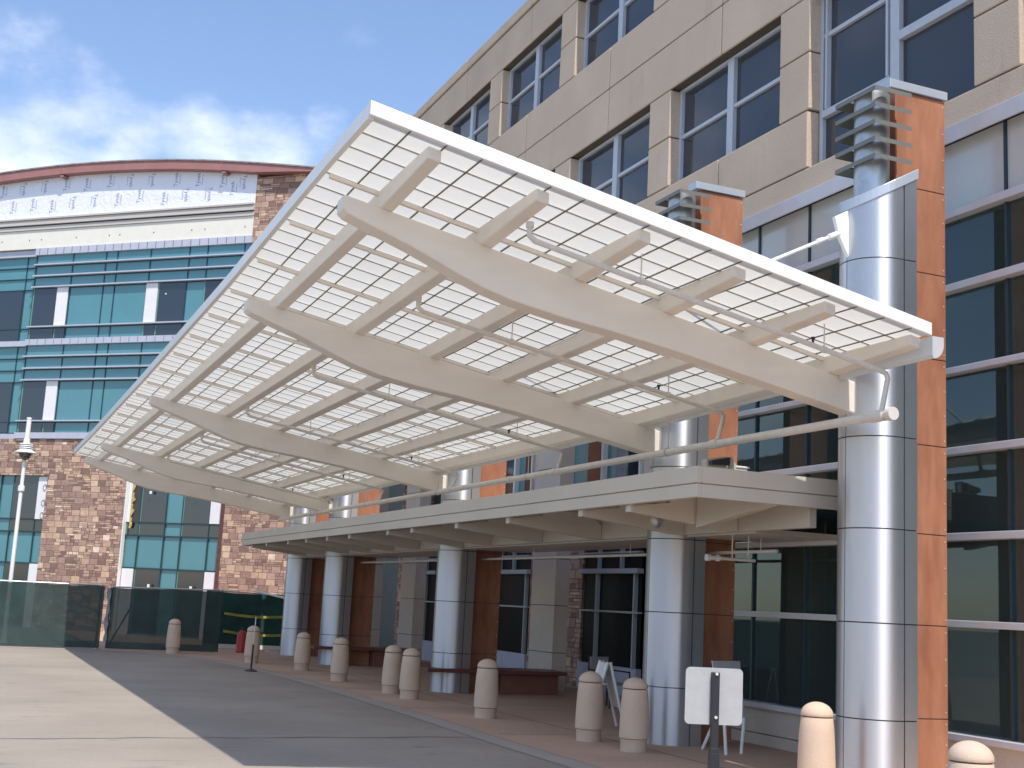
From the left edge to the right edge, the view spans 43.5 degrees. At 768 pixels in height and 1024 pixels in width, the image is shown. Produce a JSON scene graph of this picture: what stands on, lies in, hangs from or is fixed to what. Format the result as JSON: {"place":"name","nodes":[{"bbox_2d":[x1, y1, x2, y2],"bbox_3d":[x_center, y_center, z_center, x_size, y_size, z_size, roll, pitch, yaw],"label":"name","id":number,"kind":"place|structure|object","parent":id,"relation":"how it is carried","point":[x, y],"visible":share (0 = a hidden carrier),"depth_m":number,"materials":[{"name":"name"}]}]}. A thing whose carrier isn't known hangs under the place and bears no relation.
{"place":"outdoors","nodes":[
{"label":"outdoors","id":0,"kind":"place"},
{"bbox_2d":[223,630,280,636],"bbox_3d":[-7.485,7.225,37.099,1.750,0.154,0.030,7,-11,-22],"label":"caution tape","id":1,"kind":"object","parent":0,"point":[261,635],"visible":0.67,"depth_m":37.23,"materials":[{"name":"yellow"}]},
{"bbox_2d":[0,0,526,171],"label":"sky","id":2,"kind":"structure","parent":0,"point":[269,81],"materials":[{"name":"blue"}]},
{"bbox_2d":[0,645,600,767],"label":"driveway","id":3,"kind":"structure","parent":0,"point":[186,706],"depth_m":16.27,"materials":[{"name":"grey concrete"}]},
{"bbox_2d":[0,580,104,648],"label":"site fence","id":4,"kind":"object","parent":3,"relation":"on","point":[35,613],"visible":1,"depth_m":32.51,"materials":[{"name":"green"}]},
{"bbox_2d":[4,688,473,738],"bbox_3d":[-9.287,3.162,11.418,20.403,0.001,15.200,7,-11,-22],"label":"pavement joint","id":5,"kind":"object","parent":3,"relation":"on","point":[204,737],"visible":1,"depth_m":14.79,"materials":[{"name":"grey concrete"}]},
{"bbox_2d":[245,617,256,670],"bbox_3d":[-5.476,5.494,27.121,0.260,1.130,0.260,7,-11,-22],"label":"stanchion","id":6,"kind":"object","parent":3,"relation":"on","point":[250,668],"visible":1,"depth_m":27.07,"materials":[{"name":"metal"}]},
{"bbox_2d":[13,647,599,767],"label":"kerb strip","id":7,"kind":"object","parent":3,"relation":"on","point":[554,758],"visible":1,"depth_m":18.00,"materials":[{"name":"concrete"}]},
{"bbox_2d":[370,0,1023,767],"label":"office building","id":8,"kind":"structure","parent":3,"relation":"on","point":[646,104],"depth_m":17.56,"materials":[{"name":"beige concrete"}]},
{"bbox_2d":[421,556,436,660],"bbox_3d":[-2.493,6.181,36.735,0.170,3.360,1.900,7,-11,-22],"label":"entrance window","id":9,"kind":"structure","parent":8,"relation":"in","point":[430,600],"depth_m":36.40,"materials":[{"name":"grey glass"}]},
{"bbox_2d":[450,89,489,145],"bbox_3d":[-0.939,-5.958,30.810,0.110,1.600,3.120,7,-11,-22],"label":"window","id":10,"kind":"structure","parent":8,"relation":"in","point":[473,123],"depth_m":30.72,"materials":[{"name":"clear glass"}]},
{"bbox_2d":[496,552,531,667],"bbox_3d":[-0.146,5.372,31.339,0.170,3.360,2.680,7,-11,-22],"label":"entrance window","id":11,"kind":"structure","parent":8,"relation":"in","point":[515,574],"depth_m":30.93,"materials":[{"name":"grey glass"}]},
{"bbox_2d":[505,455,535,493],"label":"upper window","id":12,"kind":"structure","parent":8,"relation":"in","point":[519,466],"depth_m":31.47,"materials":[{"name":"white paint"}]},
{"bbox_2d":[507,24,561,130],"bbox_3d":[0.570,-6.478,27.340,0.110,1.600,3.120,7,-11,-22],"label":"window","id":13,"kind":"structure","parent":8,"relation":"in","point":[536,77],"depth_m":27.47,"materials":[{"name":"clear glass"}]},
{"bbox_2d":[241,466,837,558],"bbox_3d":[-1.087,2.914,24.655,3.500,0.550,23.350,7,-11,-22],"label":"canopy","id":14,"kind":"object","parent":8,"relation":"attached to","point":[692,501],"visible":0.93,"depth_m":16.93,"materials":[{"name":"beige metal"}]},
{"bbox_2d":[360,539,778,563],"bbox_3d":[-0.455,3.229,24.223,0.044,0.231,18.750,7,-11,-22],"label":"sprinkler pipe","id":15,"kind":"object","parent":14,"relation":"hanging from","point":[644,554],"visible":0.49,"depth_m":20.36,"materials":[{"name":"grey metal"}]},
{"bbox_2d":[651,517,662,527],"bbox_3d":[1.884,1.726,16.433,0.330,0.260,0.210,7,-11,-22],"label":"dome lamp","id":16,"kind":"object","parent":14,"relation":"attached to","point":[656,522],"visible":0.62,"depth_m":16.32,"materials":[{"name":"glass"}]},
{"bbox_2d":[702,456,735,469],"bbox_3d":[2.446,1.046,15.156,0.379,0.403,0.190,7,-11,-22],"label":"floodlight","id":17,"kind":"object","parent":14,"relation":"on","point":[722,462],"visible":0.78,"depth_m":15.12,"materials":[{"name":"grey metal"}]},
{"bbox_2d":[704,535,755,561],"bbox_3d":[2.688,2.015,15.727,0.700,0.346,0.084,7,-11,-22],"label":"light fixture","id":18,"kind":"object","parent":14,"relation":"hanging from","point":[708,557],"visible":1,"depth_m":15.69,"materials":[{"name":"white metal"}]},
{"bbox_2d":[574,441,643,483],"bbox_3d":[1.986,1.148,27.440,0.140,3.830,3.400,7,-11,-22],"label":"upper window","id":19,"kind":"structure","parent":8,"relation":"in","point":[593,451],"depth_m":27.31,"materials":[{"name":"teal glass"}]},
{"bbox_2d":[576,548,643,694],"bbox_3d":[1.996,4.634,26.415,0.170,3.360,2.580,7,-11,-22],"label":"entrance window","id":20,"kind":"structure","parent":8,"relation":"in","point":[612,616],"depth_m":26.27,"materials":[{"name":"grey glass"}]},
{"bbox_2d":[578,112,649,204],"bbox_3d":[1.909,-3.741,23.307,0.110,1.680,3.120,7,-11,-22],"label":"window","id":21,"kind":"structure","parent":8,"relation":"in","point":[618,167],"depth_m":23.17,"materials":[{"name":"blue glass"}]},
{"bbox_2d":[583,0,654,68],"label":"window","id":22,"kind":"structure","parent":8,"relation":"in","point":[607,22],"depth_m":24.43,"materials":[{"name":"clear glass"}]},
{"bbox_2d":[678,25,781,180],"bbox_3d":[3.419,-4.261,19.837,0.110,1.680,3.120,7,-11,-22],"label":"window","id":23,"kind":"structure","parent":8,"relation":"in","point":[736,103],"depth_m":19.83,"materials":[{"name":"blue glass"}]},
{"bbox_2d":[819,0,976,161],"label":"window","id":24,"kind":"structure","parent":8,"relation":"in","point":[864,44],"depth_m":16.40,"materials":[{"name":"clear glass"}]},
{"bbox_2d":[684,667,742,767],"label":"road sign","id":25,"kind":"object","parent":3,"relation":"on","point":[713,698],"visible":1,"depth_m":9.11,"materials":[{"name":"white metal"}]},
{"bbox_2d":[98,632,797,767],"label":"sidewalk","id":26,"kind":"structure","parent":0,"point":[559,710],"depth_m":18.82,"materials":[{"name":"concrete"}]},
{"bbox_2d":[103,586,222,652],"bbox_3d":[-9.186,6.159,33.658,2.983,1.669,0.549,7,-11,-22],"label":"site fence","id":27,"kind":"object","parent":26,"relation":"on","point":[139,618],"visible":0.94,"depth_m":33.46,"materials":[{"name":"green"}]},
{"bbox_2d":[165,619,180,653],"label":"bollard","id":28,"kind":"object","parent":26,"relation":"on","point":[173,639],"visible":1,"depth_m":32.54,"materials":[{"name":"beige concrete"}]},
{"bbox_2d":[235,628,246,652],"bbox_3d":[-7.345,6.961,34.839,0.300,0.670,0.300,7,-11,-22],"label":"traffic barrel","id":29,"kind":"object","parent":26,"relation":"on","point":[241,640],"visible":0.87,"depth_m":34.72,"materials":[{"name":"red plastic"}]},
{"bbox_2d":[218,590,283,649],"bbox_3d":[-7.569,6.916,37.525,2.851,1.659,0.109,7,-11,-22],"label":"site fence","id":30,"kind":"object","parent":26,"relation":"on","point":[250,603],"visible":0.36,"depth_m":37.52,"materials":[{"name":"fabric"}]},
{"bbox_2d":[224,612,281,617],"bbox_3d":[-7.478,6.731,37.231,1.750,0.136,0.030,7,-11,-22],"label":"caution tape","id":31,"kind":"object","parent":30,"relation":"attached to","point":[238,615],"visible":0.98,"depth_m":37.19,"materials":[{"name":"yellow plastic"}]},
{"bbox_2d":[254,590,283,598],"bbox_3d":[-7.038,6.160,37.459,1.040,0.239,0.060,2,-10,6],"label":"white pole","id":32,"kind":"object","parent":30,"relation":"on","point":[265,593],"visible":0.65,"depth_m":37.45,"materials":[{"name":"metal"}]},
{"bbox_2d":[244,626,259,662],"bbox_3d":[-6.134,6.149,30.314,0.356,0.854,0.356,7,-11,-24],"label":"bollard","id":33,"kind":"object","parent":26,"relation":"on","point":[248,643],"visible":0.95,"depth_m":30.18,"materials":[{"name":"beige concrete"}]},
{"bbox_2d":[294,632,310,669],"bbox_3d":[-4.638,5.917,28.412,0.356,0.820,0.356,-6,-13,41],"label":"bollard","id":34,"kind":"object","parent":26,"relation":"on","point":[302,652],"visible":1,"depth_m":28.28,"materials":[{"name":"beige concrete"}]},
{"bbox_2d":[279,506,328,655],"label":"canopy column","id":35,"kind":"structure","parent":26,"relation":"on","point":[303,594],"depth_m":35.02,"materials":[{"name":"silver metal"}]},
{"bbox_2d":[330,637,348,681],"bbox_3d":[-3.402,5.446,25.377,0.356,0.841,0.356,6,-10,-19],"label":"bollard","id":36,"kind":"object","parent":26,"relation":"on","point":[339,667],"visible":1,"depth_m":25.24,"materials":[{"name":"beige concrete"}]},
{"bbox_2d":[317,489,380,665],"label":"canopy column","id":37,"kind":"structure","parent":26,"relation":"on","point":[347,598],"depth_m":31.48,"materials":[{"name":"silver metal"}]},
{"bbox_2d":[311,644,419,666],"bbox_3d":[-3.711,6.704,31.570,2.670,0.450,0.980,7,-11,-22],"label":"bench","id":38,"kind":"object","parent":26,"relation":"on","point":[376,656],"visible":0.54,"depth_m":31.39,"materials":[{"name":"brown wood"}]},
{"bbox_2d":[381,645,401,693],"bbox_3d":[-2.127,5.073,22.817,0.356,0.837,0.356,4,-10,-6],"label":"bollard","id":39,"kind":"object","parent":26,"relation":"on","point":[392,663],"visible":0.93,"depth_m":22.68,"materials":[{"name":"beige concrete"}]},
{"bbox_2d":[399,648,420,698],"bbox_3d":[-1.722,4.910,21.763,0.356,0.841,0.356,-6,-14,44],"label":"bollard","id":40,"kind":"object","parent":26,"relation":"on","point":[410,680],"visible":1,"depth_m":21.63,"materials":[{"name":"beige concrete"}]},
{"bbox_2d":[429,461,506,693],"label":"canopy column","id":41,"kind":"structure","parent":26,"relation":"on","point":[466,612],"depth_m":24.02,"materials":[{"name":"silver metal"}]},
{"bbox_2d":[474,659,497,718],"bbox_3d":[-0.374,4.486,18.912,0.356,0.846,0.356,-1,-10,20],"label":"bollard","id":42,"kind":"object","parent":26,"relation":"on","point":[486,697],"visible":1,"depth_m":18.78,"materials":[{"name":"beige concrete"}]},
{"bbox_2d":[421,665,566,694],"bbox_3d":[-0.442,5.610,24.240,2.820,0.450,0.980,7,-11,-22],"label":"bench","id":43,"kind":"object","parent":26,"relation":"on","point":[524,681],"visible":0.81,"depth_m":24.17,"materials":[{"name":"brown wood"}]},
{"bbox_2d":[265,657,722,767],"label":"paving joint","id":44,"kind":"object","parent":26,"relation":"on","point":[533,720],"visible":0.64,"depth_m":18.12,"materials":[{"name":"grey"}]},
{"bbox_2d":[575,671,602,741],"bbox_3d":[0.993,4.110,16.371,0.356,0.863,0.356,8,-11,-26],"label":"bollard","id":45,"kind":"object","parent":26,"relation":"on","point":[589,717],"visible":1,"depth_m":16.23,"materials":[{"name":"beige concrete"}]},
{"bbox_2d":[595,660,620,725],"bbox_3d":[1.318,4.439,18.346,0.563,0.931,0.594,4,-10,-7],"label":"folding sign board","id":46,"kind":"object","parent":26,"relation":"on","point":[604,670],"visible":0.57,"depth_m":18.32,"materials":[{"name":"white paint"}]},
{"bbox_2d":[588,655,630,708],"bbox_3d":[1.678,5.153,22.192,0.516,0.860,0.576,-6,-13,41],"label":"waiting chair","id":47,"kind":"object","parent":26,"relation":"on","point":[592,663],"visible":0.41,"depth_m":22.28,"materials":[{"name":"grey metal"}]},
{"bbox_2d":[619,677,648,752],"bbox_3d":[1.476,3.974,15.435,0.356,0.863,0.356,6,-10,-15],"label":"bollard","id":48,"kind":"object","parent":26,"relation":"on","point":[634,726],"visible":1,"depth_m":15.30,"materials":[{"name":"beige concrete"}]},
{"bbox_2d":[642,181,744,746],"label":"canopy column","id":49,"kind":"structure","parent":26,"relation":"on","point":[689,608],"depth_m":16.74,"materials":[{"name":"silver metal"}]},
{"bbox_2d":[701,661,745,754],"bbox_3d":[2.593,3.996,15.896,0.560,1.109,0.588,12,-13,-42],"label":"notice board","id":50,"kind":"object","parent":26,"relation":"on","point":[727,664],"visible":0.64,"depth_m":15.84,"materials":[{"name":"white paint"}]},
{"bbox_2d":[797,702,835,767],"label":"bollard","id":51,"kind":"object","parent":26,"relation":"on","point":[816,744],"visible":1,"depth_m":12.06,"materials":[{"name":"beige concrete"}]},
{"bbox_2d":[832,78,947,767],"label":"canopy column","id":52,"kind":"structure","parent":26,"relation":"on","point":[891,645],"depth_m":13.30,"materials":[{"name":"silver metal"}]},
{"bbox_2d":[74,100,943,519],"bbox_3d":[-3.855,0.758,23.494,5.875,2.126,27.361,7,-11,-22],"label":"entrance canopy","id":53,"kind":"object","parent":52,"relation":"attached to","point":[382,220],"visible":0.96,"depth_m":14.43,"materials":[{"name":"beige paint"}]},
{"bbox_2d":[167,455,328,509],"bbox_3d":[-6.226,2.352,30.402,3.919,1.019,0.072,7,-11,-22],"label":"sprinkler branch pipe","id":54,"kind":"object","parent":53,"relation":"hanging from","point":[246,480],"visible":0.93,"depth_m":30.39,"materials":[{"name":"white metal"}]},
{"bbox_2d":[200,434,383,499],"bbox_3d":[-4.487,1.742,26.407,3.919,1.041,0.072,7,-11,-22],"label":"sprinkler branch pipe","id":55,"kind":"object","parent":53,"relation":"hanging from","point":[255,455],"visible":0.97,"depth_m":26.39,"materials":[{"name":"white metal"}]},
{"bbox_2d":[325,497,333,503],"bbox_3d":[-4.394,2.806,31.296,0.330,0.260,0.210,7,-11,-22],"label":"dome lamp","id":56,"kind":"object","parent":53,"relation":"attached to","point":[330,501],"visible":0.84,"depth_m":31.19,"materials":[{"name":"metal"}]},
{"bbox_2d":[245,407,457,486],"bbox_3d":[-2.748,1.128,22.412,3.919,1.070,0.072,7,-11,-22],"label":"sprinkler branch pipe","id":57,"kind":"object","parent":53,"relation":"hanging from","point":[310,432],"visible":0.96,"depth_m":22.39,"materials":[{"name":"white metal"}]},
{"bbox_2d":[311,366,563,467],"bbox_3d":[-1.008,0.507,18.418,3.919,1.112,0.072,7,-11,-22],"label":"sprinkler branch pipe","id":58,"kind":"object","parent":53,"relation":"hanging from","point":[389,398],"visible":0.98,"depth_m":18.40,"materials":[{"name":"white metal"}]},
{"bbox_2d":[415,296,724,438],"bbox_3d":[0.733,-0.134,14.428,3.919,1.196,0.072,7,-11,-22],"label":"sprinkler branch pipe","id":59,"kind":"object","parent":53,"relation":"hanging from","point":[511,341],"visible":0.97,"depth_m":14.41,"materials":[{"name":"white metal"}]},
{"bbox_2d":[278,407,898,520],"bbox_3d":[-1.376,1.842,23.705,0.128,0.452,25.340,7,-11,-22],"label":"sprinkler main pipe","id":60,"kind":"object","parent":53,"relation":"hanging from","point":[886,414],"visible":0.99,"depth_m":16.06,"materials":[{"name":"metal"}]},
{"bbox_2d":[526,221,889,409],"bbox_3d":[1.892,-0.566,11.772,3.919,1.260,0.072,7,-11,-22],"label":"sprinkler branch pipe","id":61,"kind":"object","parent":53,"relation":"hanging from","point":[640,280],"visible":0.99,"depth_m":11.74,"materials":[{"name":"white metal"}]},
{"bbox_2d":[947,740,994,767],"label":"bollard","id":62,"kind":"object","parent":26,"relation":"on","point":[968,754],"visible":1,"depth_m":8.72,"materials":[{"name":"beige concrete"}]},
{"bbox_2d":[724,466,749,470],"bbox_3d":[2.686,1.143,15.362,0.230,0.303,0.230,7,-11,-22],"label":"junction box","id":63,"kind":"object","parent":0,"point":[743,468],"visible":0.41,"depth_m":15.30,"materials":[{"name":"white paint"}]},
{"label":"ground","id":64,"kind":"structure","parent":0,"visible":0},
{"bbox_2d":[8,417,36,579],"bbox_3d":[-13.137,3.831,33.999,0.600,5.960,0.600,7,-11,-22],"label":"street lamp","id":65,"kind":"object","parent":64,"relation":"on","point":[25,452],"visible":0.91,"depth_m":34.14,"materials":[{"name":"white metal"}]},
{"bbox_2d":[0,159,403,646],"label":"unfinished building","id":66,"kind":"structure","parent":64,"relation":"on","point":[114,274],"depth_m":45.95,"materials":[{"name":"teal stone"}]},
{"bbox_2d":[0,423,7,432],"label":"window","id":67,"kind":"structure","parent":66,"relation":"in","point":[3,426],"depth_m":47.35,"materials":[{"name":"blue glass"}]},
{"bbox_2d":[0,383,12,421],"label":"window","id":68,"kind":"structure","parent":66,"relation":"in","point":[5,388],"depth_m":47.55,"materials":[{"name":"blue glass"}]},
{"bbox_2d":[0,331,18,340],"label":"window","id":69,"kind":"structure","parent":66,"relation":"in","point":[4,335],"depth_m":48.04,"materials":[{"name":"blue glass"}]},
{"bbox_2d":[0,291,23,328],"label":"window","id":70,"kind":"structure","parent":66,"relation":"in","point":[11,303],"depth_m":48.23,"materials":[{"name":"blue glass"}]},
{"bbox_2d":[3,563,28,581],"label":"window","id":71,"kind":"structure","parent":66,"relation":"in","point":[20,570],"depth_m":45.87,"materials":[{"name":"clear glass"}]},
{"bbox_2d":[9,519,33,530],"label":"window","id":72,"kind":"structure","parent":66,"relation":"in","point":[24,525],"depth_m":46.15,"materials":[{"name":"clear glass"}]},
{"bbox_2d":[11,477,38,517],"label":"window","id":73,"kind":"structure","parent":66,"relation":"in","point":[29,496],"depth_m":46.33,"materials":[{"name":"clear glass"}]},
{"bbox_2d":[17,423,42,431],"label":"window","id":74,"kind":"structure","parent":66,"relation":"in","point":[35,427],"depth_m":46.66,"materials":[{"name":"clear glass"}]},
{"bbox_2d":[19,381,46,419],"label":"window","id":75,"kind":"structure","parent":66,"relation":"in","point":[33,393],"depth_m":46.88,"materials":[{"name":"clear glass"}]},
{"bbox_2d":[34,520,42,530],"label":"window","id":76,"kind":"structure","parent":66,"relation":"in","point":[38,523],"depth_m":45.93,"materials":[{"name":"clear glass"}]},
{"bbox_2d":[28,328,53,338],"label":"window","id":77,"kind":"structure","parent":66,"relation":"in","point":[33,333],"depth_m":47.30,"materials":[{"name":"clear glass"}]},
{"bbox_2d":[30,288,56,325],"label":"window","id":78,"kind":"structure","parent":66,"relation":"in","point":[44,300],"depth_m":47.47,"materials":[{"name":"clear glass"}]},
{"bbox_2d":[42,423,53,431],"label":"window","id":79,"kind":"structure","parent":66,"relation":"in","point":[47,427],"depth_m":46.41,"materials":[{"name":"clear glass"}]},
{"bbox_2d":[53,328,64,337],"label":"window","id":80,"kind":"structure","parent":66,"relation":"in","point":[58,332],"depth_m":47.01,"materials":[{"name":"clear glass"}]},
{"bbox_2d":[125,523,137,534],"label":"window","id":81,"kind":"structure","parent":66,"relation":"in","point":[133,530],"depth_m":44.49,"materials":[{"name":"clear glass"}]},
{"bbox_2d":[133,569,159,589],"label":"window","id":82,"kind":"structure","parent":66,"relation":"in","point":[142,577],"depth_m":43.94,"materials":[{"name":"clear glass"}]},
{"bbox_2d":[142,325,154,335],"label":"window","id":83,"kind":"structure","parent":66,"relation":"in","point":[148,330],"depth_m":45.62,"materials":[{"name":"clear glass"}]},
{"bbox_2d":[138,523,163,535],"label":"window","id":84,"kind":"structure","parent":66,"relation":"in","point":[144,529],"depth_m":44.22,"materials":[{"name":"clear glass"}]},
{"bbox_2d":[140,487,166,521],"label":"window","id":85,"kind":"structure","parent":66,"relation":"in","point":[153,507],"depth_m":44.35,"materials":[{"name":"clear glass"}]},
{"bbox_2d":[154,324,181,334],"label":"window","id":86,"kind":"structure","parent":66,"relation":"in","point":[172,329],"depth_m":45.33,"materials":[{"name":"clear glass"}]},
{"bbox_2d":[155,282,185,321],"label":"window","id":87,"kind":"structure","parent":66,"relation":"in","point":[170,306],"depth_m":45.49,"materials":[{"name":"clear glass"}]},
{"bbox_2d":[176,571,203,590],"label":"window","id":88,"kind":"structure","parent":66,"relation":"in","point":[185,579],"depth_m":43.32,"materials":[{"name":"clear glass"}]},
{"bbox_2d":[181,525,207,536],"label":"window","id":89,"kind":"structure","parent":66,"relation":"in","point":[187,530],"depth_m":43.59,"materials":[{"name":"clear glass"}]},
{"bbox_2d":[182,496,209,523],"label":"window","id":90,"kind":"structure","parent":66,"relation":"in","point":[195,510],"depth_m":43.72,"materials":[{"name":"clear glass"}]},
{"bbox_2d":[203,280,221,302],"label":"window","id":91,"kind":"structure","parent":66,"relation":"in","point":[209,286],"depth_m":45.01,"materials":[{"name":"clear glass"}]},
{"bbox_2d":[207,526,218,537],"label":"window","id":92,"kind":"structure","parent":66,"relation":"in","point":[213,530],"depth_m":43.33,"materials":[{"name":"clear glass"}]}
]}

